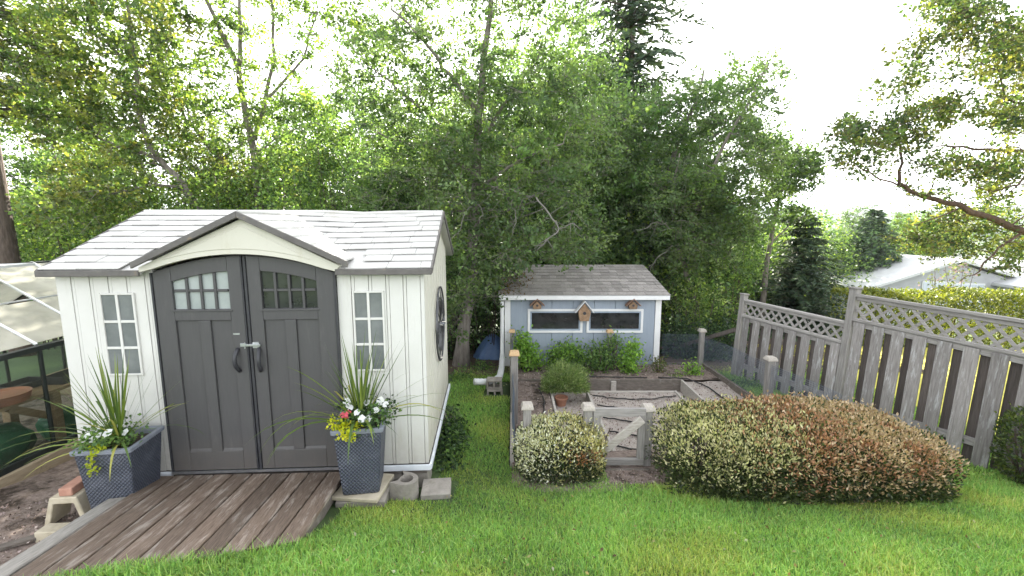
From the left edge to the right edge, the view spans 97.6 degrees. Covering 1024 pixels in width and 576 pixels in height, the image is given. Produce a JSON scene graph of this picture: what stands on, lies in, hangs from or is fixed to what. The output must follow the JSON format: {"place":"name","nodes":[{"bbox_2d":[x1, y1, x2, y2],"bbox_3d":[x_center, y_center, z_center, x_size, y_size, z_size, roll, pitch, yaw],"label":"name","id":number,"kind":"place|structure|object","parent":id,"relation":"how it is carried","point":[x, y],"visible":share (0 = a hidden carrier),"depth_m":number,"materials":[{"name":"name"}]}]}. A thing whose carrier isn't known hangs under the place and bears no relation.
{"place":"outdoors","nodes":[
{"label":"outdoors","id":0,"kind":"place"},
{"bbox_2d":[0,395,73,454],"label":"greenhouse floor","id":1,"kind":"structure","parent":0,"point":[29,422],"depth_m":5.76,"materials":[{"name":"concrete"}]},
{"bbox_2d":[0,422,36,466],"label":"soil bag","id":2,"kind":"object","parent":1,"relation":"on","point":[9,431],"visible":0.91,"depth_m":4.56,"materials":[{"name":"green plastic"}]},
{"bbox_2d":[0,368,70,440],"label":"potting bench","id":3,"kind":"object","parent":1,"relation":"on","point":[11,413],"visible":0.17,"depth_m":4.92,"materials":[{"name":"brown wood"}]},
{"bbox_2d":[0,386,32,407],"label":"plant saucer","id":4,"kind":"object","parent":3,"relation":"on","point":[9,396],"visible":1,"depth_m":4.56,"materials":[{"name":"ceramic"}]},
{"bbox_2d":[0,376,41,388],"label":"seed tray","id":5,"kind":"object","parent":3,"relation":"on","point":[33,381],"visible":0.52,"depth_m":5.01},
{"bbox_2d":[46,369,69,384],"bbox_3d":[-5.180,1.023,5.216,0.220,0.090,0.340,0,8,-1],"label":"seed tray","id":6,"kind":"object","parent":3,"relation":"on","point":[60,378],"visible":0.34,"depth_m":5.07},
{"bbox_2d":[35,406,76,440],"bbox_3d":[-5.245,1.586,5.260,0.377,0.341,0.435,1,14,10],"label":"soil bag","id":7,"kind":"object","parent":1,"relation":"on","point":[41,424],"visible":0.28,"depth_m":5.13,"materials":[{"name":"green plastic"}]},
{"bbox_2d":[0,458,200,565],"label":"bare soil","id":8,"kind":"structure","parent":0,"point":[45,485],"depth_m":4.00,"materials":[{"name":"brown soil"}]},
{"bbox_2d":[34,522,69,541],"bbox_3d":[-3.470,1.960,3.582,0.540,0.120,0.120,-1,8,-4],"label":"concrete slab","id":9,"kind":"object","parent":8,"relation":"on","point":[45,531],"depth_m":3.52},
{"bbox_2d":[44,487,90,525],"bbox_3d":[-3.630,1.799,3.721,0.337,0.250,0.200,-1,8,-6],"label":"arched block","id":10,"kind":"object","parent":8,"relation":"on","point":[59,508],"depth_m":3.64,"materials":[{"name":"concrete"}]},
{"bbox_2d":[58,476,83,495],"bbox_3d":[-3.625,1.639,3.717,0.100,0.065,0.200,-1,8,-8],"label":"brick","id":11,"kind":"object","parent":10,"relation":"on","point":[73,486],"visible":0.76,"depth_m":3.66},
{"bbox_3d":[-3.270,1.896,3.756,0.330,0.060,0.105,-1,8,-5],"label":"brick","id":12,"kind":"object","parent":8,"relation":"on","visible":0},
{"bbox_2d":[69,425,164,508],"bbox_3d":[-3.260,1.551,3.766,0.444,0.617,0.444,-1,8,-7],"label":"planter","id":13,"kind":"object","parent":12,"relation":"on","point":[124,478],"visible":0.62,"depth_m":3.60,"materials":[{"name":"plastic"}]},
{"bbox_2d":[0,347,201,482],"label":"spiky plant","id":14,"kind":"object","parent":13,"relation":"in","point":[117,408],"visible":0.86,"depth_m":3.63,"materials":[{"name":"green plant"}]},
{"bbox_2d":[52,413,150,467],"bbox_3d":[-3.287,1.216,3.692,0.650,0.323,0.508,-2,8,-14],"label":"white petunia","id":15,"kind":"object","parent":13,"relation":"in","point":[96,440],"visible":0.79,"depth_m":3.60,"materials":[{"name":"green plant"}]},
{"bbox_2d":[0,239,1023,575],"bbox_3d":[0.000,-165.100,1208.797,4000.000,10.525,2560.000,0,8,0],"label":"ground","id":16,"kind":"structure","parent":0,"point":[20,367],"depth_m":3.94,"materials":[{"name":"plant"}]},
{"bbox_2d":[0,260,78,487],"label":"greenhouse","id":17,"kind":"object","parent":16,"relation":"on","point":[36,320],"visible":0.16,"depth_m":4.82,"materials":[{"name":"glass"}]},
{"bbox_2d":[0,0,84,356],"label":"fir tree","id":18,"kind":"object","parent":16,"relation":"on","point":[9,251],"visible":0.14,"depth_m":9.52,"materials":[{"name":"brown plant"}]},
{"bbox_2d":[11,175,99,300],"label":"thicket bush","id":19,"kind":"object","parent":16,"relation":"on","point":[23,254],"visible":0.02,"depth_m":12.03,"materials":[{"name":"green plant"}]},
{"bbox_2d":[8,179,127,349],"bbox_3d":[-11.383,-0.534,11.016,4.060,4.308,2.786,5,9,30],"label":"leafy shrub","id":20,"kind":"object","parent":16,"relation":"on","point":[22,238],"visible":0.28,"depth_m":10.52,"materials":[{"name":"green plant"}]},
{"bbox_2d":[0,72,175,260],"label":"background tree","id":21,"kind":"object","parent":16,"relation":"on","point":[24,167],"visible":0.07,"depth_m":13.98,"materials":[{"name":"green plant"}]},
{"bbox_2d":[0,0,239,241],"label":"maple tree","id":22,"kind":"object","parent":16,"relation":"on","point":[76,105],"visible":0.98,"depth_m":8.72,"materials":[{"name":"green plant"}]},
{"bbox_2d":[60,177,202,248],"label":"leafy shrub","id":23,"kind":"object","parent":16,"relation":"on","point":[148,205],"visible":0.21,"depth_m":9.81,"materials":[{"name":"green plant"}]},
{"bbox_2d":[0,472,340,575],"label":"wooden ramp","id":24,"kind":"structure","parent":16,"relation":"on","point":[162,515],"depth_m":3.15,"materials":[{"name":"wood"}]},
{"bbox_2d":[159,110,264,203],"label":"background tree","id":25,"kind":"object","parent":16,"relation":"on","point":[224,139],"visible":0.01,"depth_m":15.57,"materials":[{"name":"green plant"}]},
{"bbox_2d":[150,162,280,209],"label":"leafy shrub","id":26,"kind":"object","parent":16,"relation":"on","point":[212,201],"visible":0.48,"depth_m":9.27,"materials":[{"name":"green plant"}]},
{"bbox_2d":[130,51,303,209],"bbox_3d":[-6.872,-2.046,10.982,4.459,7.467,2.902,5,10,31],"label":"leaning oak","id":27,"kind":"object","parent":16,"relation":"on","point":[203,160],"visible":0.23,"depth_m":10.48,"materials":[{"name":"green plant"}]},
{"bbox_2d":[163,0,404,209],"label":"oak tree","id":28,"kind":"object","parent":16,"relation":"on","point":[263,112],"visible":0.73,"depth_m":9.59,"materials":[{"name":"green plant"}]},
{"bbox_2d":[237,100,365,211],"bbox_3d":[-4.172,-1.113,9.366,2.636,5.462,2.203,-6,10,-36],"label":"leafy shrub","id":29,"kind":"object","parent":16,"relation":"on","point":[309,191],"visible":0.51,"depth_m":9.07,"materials":[{"name":"green plant"}]},
{"bbox_2d":[256,66,368,207],"bbox_3d":[-8.663,-3.382,18.669,4.712,10.716,8.101,-6,10,-35],"label":"background tree","id":30,"kind":"object","parent":16,"relation":"on","point":[272,128],"visible":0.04,"depth_m":17.24,"materials":[{"name":"green plant"}]},
{"bbox_2d":[335,478,393,507],"bbox_3d":[-1.285,1.855,3.961,0.410,0.180,0.400,0,8,-3],"label":"concrete block","id":31,"kind":"object","parent":16,"relation":"on","point":[384,498],"depth_m":3.76,"materials":[{"name":"concrete"}]},
{"bbox_2d":[332,473,393,502],"bbox_3d":[-1.300,1.747,3.940,0.400,0.035,0.400,1,8,6],"label":"paver","id":32,"kind":"object","parent":31,"relation":"on","point":[338,495],"visible":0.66,"depth_m":3.78,"materials":[{"name":"concrete"}]},
{"bbox_2d":[330,409,386,494],"bbox_3d":[-1.300,1.429,3.895,0.420,0.602,0.420,-1,8,-9],"label":"planter","id":33,"kind":"object","parent":32,"relation":"on","point":[361,469],"visible":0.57,"depth_m":3.73,"materials":[{"name":"plastic"}]},
{"bbox_2d":[325,413,362,442],"bbox_3d":[-1.376,1.152,3.645,0.338,0.207,0.204,3,9,22],"label":"creeping jenny","id":34,"kind":"object","parent":33,"relation":"in","point":[340,428],"visible":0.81,"depth_m":3.64,"materials":[{"name":"yellow plant"}]},
{"bbox_2d":[255,329,455,464],"bbox_3d":[-1.323,0.857,3.836,1.561,1.046,1.349,4,9,24],"label":"spiky plant","id":35,"kind":"object","parent":33,"relation":"in","point":[361,395],"visible":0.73,"depth_m":3.80,"materials":[{"name":"green plant"}]},
{"bbox_2d":[333,388,401,440],"bbox_3d":[-1.248,1.067,3.778,0.594,0.324,0.496,0,8,0],"label":"white petunia","id":36,"kind":"object","parent":33,"relation":"in","point":[379,402],"visible":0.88,"depth_m":3.78,"materials":[{"name":"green plant"}]},
{"bbox_2d":[389,471,418,500],"bbox_3d":[-0.938,1.784,3.989,0.215,0.190,0.200,3,9,20],"label":"retaining block","id":37,"kind":"object","parent":16,"relation":"on","point":[405,485],"depth_m":3.91,"materials":[{"name":"concrete"}]},
{"bbox_2d":[393,463,431,486],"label":"concrete block","id":38,"kind":"structure","parent":16,"relation":"on","point":[427,475],"depth_m":4.26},
{"bbox_2d":[34,210,453,476],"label":"garden shed","id":39,"kind":"structure","parent":38,"relation":"on","point":[221,323],"depth_m":3.99,"materials":[{"name":"white plastic"}]},
{"bbox_2d":[98,293,143,375],"bbox_3d":[-3.394,0.406,3.892,0.291,0.736,0.018,0,8,-3],"label":"window","id":40,"kind":"structure","parent":39,"relation":"in","point":[118,311],"depth_m":3.89,"materials":[{"name":"white plastic"}]},
{"bbox_2d":[152,255,256,470],"bbox_3d":[-2.700,0.695,3.932,0.732,1.952,0.106,0,8,-3],"label":"door","id":41,"kind":"structure","parent":39,"relation":"in","point":[201,319],"depth_m":3.95,"materials":[{"name":"grey plastic"}]},
{"bbox_2d":[245,255,340,467],"bbox_3d":[-1.920,0.689,3.975,0.730,1.952,0.106,0,8,-3],"label":"door","id":42,"kind":"structure","parent":39,"relation":"in","point":[294,325],"depth_m":3.99,"materials":[{"name":"grey plastic"}]},
{"bbox_2d":[352,291,386,371],"bbox_3d":[-1.274,0.389,4.008,0.276,0.736,0.018,0,8,-3],"label":"window","id":43,"kind":"structure","parent":39,"relation":"in","point":[368,306],"depth_m":4.00,"materials":[{"name":"white plastic"}]},
{"bbox_2d":[435,286,445,360],"bbox_3d":[-0.822,0.407,5.159,0.120,0.862,0.862,0,8,-3],"label":"wall ornament","id":44,"kind":"object","parent":39,"relation":"attached to","point":[440,331],"depth_m":5.08,"materials":[{"name":"metal"}]},
{"bbox_2d":[421,477,450,499],"bbox_3d":[-0.684,1.858,4.065,0.260,0.135,0.260,-1,8,-6],"label":"paver","id":45,"kind":"object","parent":16,"relation":"on","point":[436,488],"visible":0.8,"depth_m":4.00,"materials":[{"name":"concrete"}]},
{"bbox_2d":[432,404,476,472],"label":"shrub","id":46,"kind":"object","parent":16,"relation":"on","point":[454,434],"visible":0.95,"depth_m":5.14,"materials":[{"name":"green plant"}]},
{"bbox_2d":[429,29,527,327],"bbox_3d":[-0.946,-3.306,16.150,4.658,10.221,6.176,5,9,30],"label":"background tree","id":47,"kind":"object","parent":16,"relation":"on","point":[461,119],"visible":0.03,"depth_m":14.96,"materials":[{"name":"green plant"}]},
{"bbox_2d":[306,0,651,366],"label":"tall tree","id":48,"kind":"object","parent":16,"relation":"on","point":[548,175],"visible":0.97,"depth_m":7.85,"materials":[{"name":"green plant"}]},
{"bbox_2d":[445,242,518,359],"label":"holly shrub","id":49,"kind":"object","parent":16,"relation":"on","point":[450,345],"visible":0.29,"depth_m":9.44,"materials":[{"name":"green plant"}]},
{"bbox_2d":[445,127,604,330],"bbox_3d":[-0.647,-1.365,12.533,6.540,5.900,3.990,1,8,6],"label":"thicket bush","id":50,"kind":"object","parent":16,"relation":"on","point":[529,205],"visible":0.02,"depth_m":11.73,"materials":[{"name":"green plant"}]},
{"bbox_2d":[483,9,639,264],"bbox_3d":[0.936,-3.211,14.064,4.294,9.764,7.381,-3,9,-23],"label":"background tree","id":51,"kind":"object","parent":16,"relation":"on","point":[622,191],"visible":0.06,"depth_m":12.19,"materials":[{"name":"green plant"}]},
{"bbox_2d":[480,150,662,335],"bbox_3d":[1.263,-1.111,12.046,5.715,5.456,3.578,1,8,5],"label":"thicket bush","id":52,"kind":"object","parent":16,"relation":"on","point":[615,259],"visible":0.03,"depth_m":11.44,"materials":[{"name":"green plant"}]},
{"bbox_2d":[473,265,670,384],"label":"blue shed","id":53,"kind":"structure","parent":16,"relation":"on","point":[606,293],"depth_m":8.71,"materials":[{"name":"grey"}]},
{"bbox_2d":[528,309,582,332],"bbox_3d":[0.838,0.638,8.684,1.065,0.470,0.023,0,8,0],"label":"window","id":54,"kind":"structure","parent":53,"relation":"in","point":[543,320],"depth_m":8.69,"materials":[{"name":"glass"}]},
{"bbox_2d":[586,309,643,332],"bbox_3d":[1.992,0.638,8.684,1.095,0.470,0.023,0,8,0],"label":"window","id":55,"kind":"structure","parent":53,"relation":"in","point":[622,320],"depth_m":8.69,"materials":[{"name":"glass"}]},
{"bbox_2d":[505,0,658,248],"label":"background tree","id":56,"kind":"object","parent":16,"relation":"on","point":[619,44],"visible":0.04,"depth_m":14.96,"materials":[{"name":"green plant"}]},
{"bbox_2d":[586,390,682,450],"bbox_3d":[2.000,1.975,6.421,1.516,0.200,2.243,0,8,0],"label":"raised bed","id":57,"kind":"object","parent":16,"relation":"on","point":[588,398],"visible":0.2,"depth_m":7.48,"materials":[{"name":"wood"}]},
{"bbox_2d":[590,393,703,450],"bbox_3d":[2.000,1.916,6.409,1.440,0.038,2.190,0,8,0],"label":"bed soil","id":58,"kind":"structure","parent":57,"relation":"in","point":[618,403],"depth_m":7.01,"materials":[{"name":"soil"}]},
{"bbox_2d":[537,0,781,299],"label":"fir tree","id":59,"kind":"object","parent":16,"relation":"on","point":[640,15],"visible":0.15,"depth_m":16.71,"materials":[{"name":"green plant"}]},
{"bbox_2d":[587,160,738,339],"bbox_3d":[3.268,-0.946,12.616,5.571,5.026,3.399,7,11,42],"label":"thicket bush","id":60,"kind":"object","parent":16,"relation":"on","point":[664,275],"visible":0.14,"depth_m":11.52,"materials":[{"name":"green plant"}]},
{"bbox_2d":[303,384,1022,575],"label":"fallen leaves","id":61,"kind":"object","parent":16,"relation":"on","point":[614,555],"visible":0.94,"depth_m":2.86,"materials":[{"name":"brown plant"}]},
{"bbox_2d":[557,45,795,300],"bbox_3d":[4.305,-2.398,12.318,6.852,8.135,4.228,0,8,0],"label":"leafy tree","id":62,"kind":"object","parent":16,"relation":"on","point":[706,125],"visible":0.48,"depth_m":11.36,"materials":[{"name":"green plant"}]},
{"bbox_2d":[657,268,748,348],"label":"light shrub","id":63,"kind":"object","parent":16,"relation":"on","point":[699,293],"visible":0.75,"depth_m":10.43,"materials":[{"name":"green plant"}]},
{"bbox_2d":[659,302,749,362],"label":"laurel shrub","id":64,"kind":"object","parent":16,"relation":"on","point":[683,339],"visible":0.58,"depth_m":9.63,"materials":[{"name":"green plant"}]},
{"bbox_2d":[512,447,915,502],"bbox_3d":[2.150,1.892,4.587,4.300,0.298,1.450,0,8,0],"label":"hedge bed","id":65,"kind":"object","parent":16,"relation":"on","point":[627,453],"visible":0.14,"depth_m":4.46,"materials":[{"name":"brown soil"}]},
{"bbox_2d":[510,407,610,485],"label":"round bush","id":66,"kind":"object","parent":65,"relation":"on","point":[539,461],"visible":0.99,"depth_m":4.43,"materials":[{"name":"green plant"}]},
{"bbox_2d":[645,390,969,504],"bbox_3d":[2.744,1.523,4.356,2.806,0.907,1.390,0,8,0],"label":"clipped hedge","id":67,"kind":"object","parent":65,"relation":"on","point":[790,466],"visible":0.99,"depth_m":3.96,"materials":[{"name":"green plant"}]},
{"bbox_2d":[626,37,805,347],"bbox_3d":[4.801,-1.892,10.614,4.473,7.158,2.934,0,8,0],"label":"leaning tree","id":68,"kind":"object","parent":16,"relation":"on","point":[714,184],"visible":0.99,"depth_m":10.19,"materials":[{"name":"green plant"}]},
{"bbox_2d":[660,225,776,337],"bbox_3d":[5.597,-0.222,12.832,4.467,3.658,1.993,-3,9,-18],"label":"leafy shrub","id":69,"kind":"object","parent":16,"relation":"on","point":[742,266],"visible":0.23,"depth_m":12.74,"materials":[{"name":"green plant"}]},
{"bbox_2d":[723,224,830,322],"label":"leafy shrub","id":70,"kind":"object","parent":16,"relation":"on","point":[772,253],"visible":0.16,"depth_m":16.72,"materials":[{"name":"green plant"}]},
{"bbox_2d":[734,120,833,334],"bbox_3d":[8.483,-1.746,14.447,3.641,6.941,2.778,-8,11,-44],"label":"slim tree","id":71,"kind":"object","parent":16,"relation":"on","point":[795,188],"visible":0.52,"depth_m":13.76,"materials":[{"name":"green plant"}]},
{"bbox_2d":[731,293,843,400],"bbox_3d":[4.356,1.040,7.252,0.124,1.640,2.022,2,7,-14],"label":"lattice fence","id":72,"kind":"object","parent":16,"relation":"on","point":[819,341],"visible":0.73,"depth_m":7.06,"materials":[{"name":"grey wood"}]},
{"bbox_2d":[739,215,864,337],"bbox_3d":[9.538,-0.223,14.734,4.062,4.321,4.339,1,8,10],"label":"spruce tree","id":73,"kind":"object","parent":16,"relation":"on","point":[794,287],"visible":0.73,"depth_m":14.46,"materials":[{"name":"green plant"}]},
{"bbox_2d":[776,200,847,295],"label":"thicket bush","id":74,"kind":"object","parent":16,"relation":"on","point":[825,216],"visible":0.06,"depth_m":35.76,"materials":[{"name":"green plant"}]},
{"bbox_2d":[787,214,889,320],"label":"leafy shrub","id":75,"kind":"object","parent":16,"relation":"on","point":[839,247],"visible":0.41,"depth_m":31.78,"materials":[{"name":"green plant"}]},
{"bbox_2d":[821,200,878,264],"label":"background tree","id":76,"kind":"object","parent":16,"relation":"on","point":[854,219],"visible":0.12,"depth_m":35.28,"materials":[{"name":"green plant"}]},
{"bbox_2d":[816,209,907,321],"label":"dark conifer","id":77,"kind":"object","parent":16,"relation":"on","point":[869,226],"visible":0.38,"depth_m":32.65,"materials":[{"name":"green plant"}]},
{"bbox_2d":[855,201,963,255],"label":"background tree","id":78,"kind":"object","parent":16,"relation":"on","point":[913,215],"visible":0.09,"depth_m":37.46,"materials":[{"name":"green plant"}]},
{"bbox_2d":[800,0,1023,280],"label":"overhanging tree","id":79,"kind":"object","parent":16,"relation":"on","point":[893,134],"visible":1,"depth_m":6.69,"materials":[{"name":"green plant"}]},
{"bbox_2d":[807,253,1023,331],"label":"outbuilding","id":80,"kind":"structure","parent":16,"relation":"on","point":[906,271],"depth_m":29.22,"materials":[{"name":"metal"}]},
{"bbox_2d":[826,284,1023,348],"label":"boxy hedge","id":81,"kind":"object","parent":16,"relation":"on","point":[942,294],"visible":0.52,"depth_m":11.99,"materials":[{"name":"green plant"}]},
{"bbox_2d":[832,286,1023,477],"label":"lattice fence","id":82,"kind":"object","parent":16,"relation":"on","point":[978,436],"visible":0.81,"depth_m":5.11,"materials":[{"name":"grey wood"}]},
{"bbox_2d":[918,257,990,328],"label":"lilac bush","id":83,"kind":"object","parent":16,"relation":"on","point":[962,265],"visible":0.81,"depth_m":13.08,"materials":[{"name":"green plant"}]},
{"bbox_2d":[897,198,1023,262],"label":"leafy shrub","id":84,"kind":"object","parent":16,"relation":"on","point":[971,235],"visible":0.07,"depth_m":33.38,"materials":[{"name":"green plant"}]},
{"bbox_2d":[987,402,1023,484],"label":"clipped bush","id":85,"kind":"object","parent":16,"relation":"on","point":[1014,465],"visible":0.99,"depth_m":4.37,"materials":[{"name":"green plant"}]},
{"bbox_2d":[0,0,1023,212],"label":"sky","id":86,"kind":"structure","parent":0,"point":[833,50],"materials":[{"name":"white"}]},
{"bbox_2d":[515,391,720,447],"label":"garden path","id":87,"kind":"structure","parent":0,"point":[581,398],"depth_m":7.24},
{"bbox_2d":[0,364,740,562],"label":"bark chips","id":88,"kind":"object","parent":87,"relation":"on","point":[42,508],"visible":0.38,"depth_m":6.28,"materials":[{"name":"wood"}]},
{"bbox_2d":[509,350,519,430],"bbox_3d":[0.030,1.439,6.164,0.144,1.183,0.144,0,8,-1],"label":"garden post","id":89,"kind":"object","parent":87,"relation":"on","point":[514,354],"visible":0.83,"depth_m":6.09,"materials":[{"name":"grey wood"}]},
{"bbox_2d":[521,401,533,458],"bbox_3d":[0.160,1.627,4.777,0.129,0.845,0.129,0,8,-2],"label":"garden post","id":90,"kind":"object","parent":87,"relation":"on","point":[526,407],"visible":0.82,"depth_m":4.70,"materials":[{"name":"grey wood"}]},
{"bbox_2d":[516,381,559,445],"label":"bed soil","id":91,"kind":"structure","parent":87,"relation":"on","point":[536,395],"depth_m":7.07,"materials":[{"name":"brown soil"}]},
{"bbox_2d":[539,359,591,394],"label":"lavender bush","id":92,"kind":"object","parent":91,"relation":"on","point":[568,381],"visible":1,"depth_m":7.26,"materials":[{"name":"green plant"}]},
{"bbox_2d":[581,402,595,460],"bbox_3d":[0.790,1.616,4.705,0.129,0.841,0.129,0,8,-2],"label":"garden post","id":93,"kind":"object","parent":87,"relation":"on","point":[588,408],"visible":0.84,"depth_m":4.62,"materials":[{"name":"grey wood"}]},
{"bbox_2d":[518,379,682,390],"bbox_3d":[1.525,1.714,7.900,2.950,0.220,0.036,0,8,0],"label":"raised bed board","id":94,"kind":"object","parent":87,"relation":"on","point":[641,384],"visible":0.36,"depth_m":7.88,"materials":[{"name":"wood"}]},
{"bbox_2d":[640,403,655,465],"bbox_3d":[1.420,1.626,4.726,0.129,0.828,0.129,0,8,-1],"label":"garden post","id":95,"kind":"object","parent":87,"relation":"on","point":[650,409],"visible":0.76,"depth_m":4.67,"materials":[{"name":"grey wood"}]},
{"bbox_2d":[592,407,645,464],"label":"garden gate","id":96,"kind":"structure","parent":95,"relation":"attached to","point":[638,423],"depth_m":4.62,"materials":[{"name":"grey wood"}]},
{"bbox_2d":[686,381,767,422],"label":"bed soil","id":97,"kind":"structure","parent":87,"relation":"on","point":[718,390],"depth_m":7.46,"materials":[{"name":"soil"}]},
{"bbox_2d":[702,362,792,434],"bbox_3d":[3.720,1.793,6.851,0.050,0.320,3.865,0,8,-1],"label":"border timber","id":98,"kind":"object","parent":87,"relation":"on","point":[733,386],"visible":0.14,"depth_m":7.59,"materials":[{"name":"wood"}]},
{"bbox_2d":[763,356,777,401],"bbox_3d":[3.760,1.492,6.576,0.144,1.003,0.144,0,8,0],"label":"garden post","id":99,"kind":"object","parent":87,"relation":"on","point":[770,361],"visible":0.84,"depth_m":6.51,"materials":[{"name":"grey wood"}]},
{"bbox_2d":[703,336,841,423],"bbox_3d":[3.735,1.400,6.906,0.043,0.861,3.484,0,8,-1],"label":"wire mesh","id":100,"kind":"object","parent":99,"relation":"attached to","point":[750,374],"visible":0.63,"depth_m":7.06,"materials":[{"name":"metal"}]},
{"bbox_2d":[448,337,923,381],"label":"forest floor","id":101,"kind":"structure","parent":0,"point":[473,362],"depth_m":9.01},
{"bbox_2d":[328,147,436,211],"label":"leafy shrub","id":102,"kind":"object","parent":101,"relation":"on","point":[347,171],"visible":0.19,"depth_m":8.68,"materials":[{"name":"green plant"}]},
{"bbox_2d":[473,333,504,359],"bbox_3d":[-0.420,1.247,9.622,0.846,0.552,0.760,0,8,0],"label":"tarp","id":103,"kind":"object","parent":101,"relation":"on","point":[486,350],"visible":0.52,"depth_m":9.41,"materials":[{"name":"plastic"}]},
{"bbox_2d":[518,364,719,379],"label":"bed soil","id":104,"kind":"structure","parent":101,"relation":"on","point":[653,374],"depth_m":8.21,"materials":[{"name":"brown soil"}]},
{"bbox_2d":[505,324,549,373],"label":"climbing plant","id":105,"kind":"object","parent":104,"relation":"on","point":[527,359],"visible":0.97,"depth_m":8.34,"materials":[{"name":"green plant"}]},
{"bbox_2d":[541,336,587,370],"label":"leafy shrub","id":106,"kind":"object","parent":104,"relation":"on","point":[571,353],"visible":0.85,"depth_m":8.38,"materials":[{"name":"green plant"}]},
{"bbox_2d":[579,325,626,373],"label":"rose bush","id":107,"kind":"object","parent":104,"relation":"on","point":[599,357],"visible":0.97,"depth_m":8.31,"materials":[{"name":"green plant"}]},
{"bbox_2d":[608,332,650,374],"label":"leafy shrub","id":108,"kind":"object","parent":104,"relation":"on","point":[630,359],"visible":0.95,"depth_m":8.30,"materials":[{"name":"green plant"}]},
{"bbox_2d":[755,205,1023,238],"bbox_3d":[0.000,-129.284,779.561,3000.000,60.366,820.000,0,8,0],"label":"hills","id":109,"kind":"structure","parent":0,"point":[838,211],"depth_m":538.18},
{"bbox_2d":[757,344,1023,433],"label":"neighbour meadow","id":110,"kind":"structure","parent":0,"point":[922,376],"depth_m":8.31,"materials":[{"name":"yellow plant"}]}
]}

